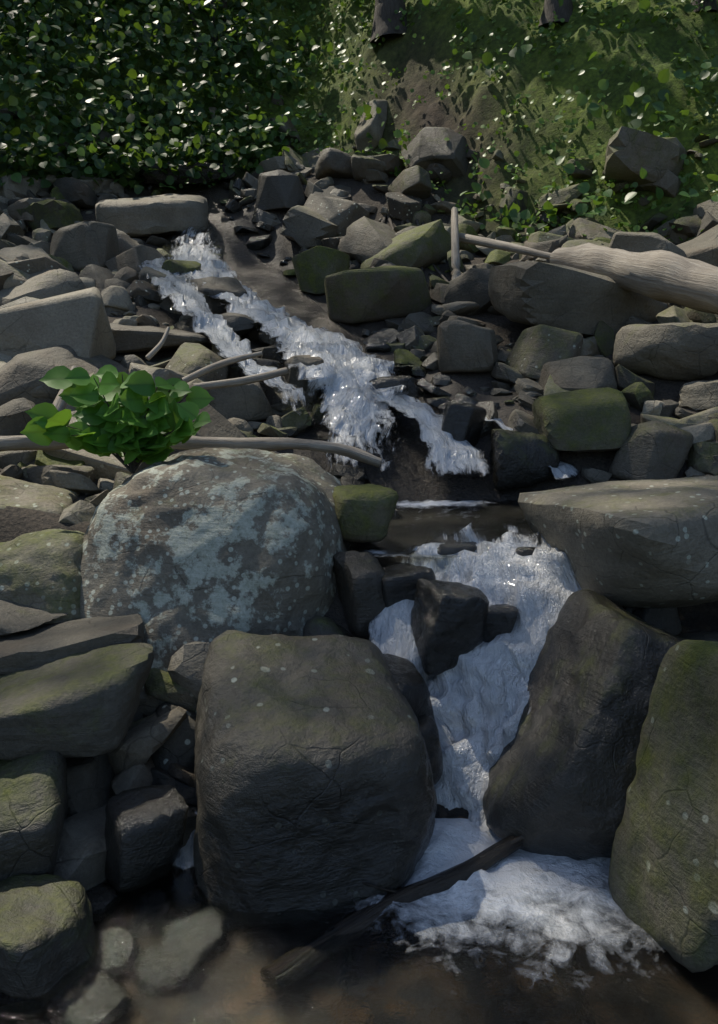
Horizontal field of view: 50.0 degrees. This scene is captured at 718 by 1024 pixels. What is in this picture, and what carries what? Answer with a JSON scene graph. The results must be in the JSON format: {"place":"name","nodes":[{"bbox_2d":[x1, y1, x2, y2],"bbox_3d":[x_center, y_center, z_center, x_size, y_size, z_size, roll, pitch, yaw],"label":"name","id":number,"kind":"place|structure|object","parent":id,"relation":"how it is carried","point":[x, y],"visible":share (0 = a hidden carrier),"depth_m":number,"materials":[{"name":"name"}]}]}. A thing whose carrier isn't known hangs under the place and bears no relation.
{"place":"outdoors","nodes":[
{"label":"outdoors","id":0,"kind":"place"},
{"bbox_2d":[0,0,717,818],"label":"ground","id":1,"kind":"structure","parent":0,"point":[404,454],"depth_m":12.12,"materials":[{"name":"green plant"}]},
{"bbox_2d":[0,447,717,997],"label":"boulders","id":2,"kind":"object","parent":1,"relation":"on","point":[318,769],"visible":0.91,"depth_m":3.38,"materials":[{"name":"stone"}]},
{"bbox_2d":[20,364,214,473],"bbox_3d":[-1.408,-0.551,4.638,1.092,0.669,0.446,0,10,0],"label":"leafy plant","id":3,"kind":"object","parent":2,"relation":"on","point":[132,433],"depth_m":4.62,"materials":[{"name":"green plant"}]},
{"bbox_2d":[0,94,717,890],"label":"small rocks","id":4,"kind":"object","parent":1,"relation":"on","point":[572,388],"visible":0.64,"depth_m":8.03,"materials":[{"name":"stone"}]},
{"bbox_2d":[0,207,717,467],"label":"driftwood","id":5,"kind":"object","parent":4,"relation":"on","point":[663,276],"visible":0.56,"depth_m":7.39,"materials":[{"name":"grey wood"}]},
{"bbox_2d":[0,0,717,244],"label":"bank shrubs","id":6,"kind":"object","parent":1,"relation":"on","point":[40,31],"visible":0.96,"depth_m":13.72,"materials":[{"name":"green plant"}]},
{"bbox_2d":[0,499,717,1023],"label":"water pools","id":7,"kind":"object","parent":1,"relation":"on","point":[520,937],"visible":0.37,"depth_m":2.83,"materials":[{"name":"brown"}]},
{"bbox_2d":[266,835,523,976],"bbox_3d":[0.449,1.435,3.176,1.820,0.511,0.284,-5,11,-25],"label":"wet branch","id":8,"kind":"object","parent":7,"relation":"on","point":[442,881],"visible":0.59,"depth_m":3.18,"materials":[{"name":"brown wood"}]},
{"bbox_2d":[1,0,717,242],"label":"bank ground cover","id":9,"kind":"object","parent":1,"relation":"on","point":[508,167],"visible":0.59,"depth_m":12.28,"materials":[{"name":"green plant"}]},
{"bbox_2d":[140,229,581,869],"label":"water cascade","id":10,"kind":"object","parent":1,"relation":"on","point":[480,695],"visible":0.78,"depth_m":4.39,"materials":[{"name":"white liquid"}]},
{"bbox_2d":[381,201,464,281],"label":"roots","id":11,"kind":"object","parent":1,"relation":"on","point":[417,223],"visible":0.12,"depth_m":11.92,"materials":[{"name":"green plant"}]}
]}

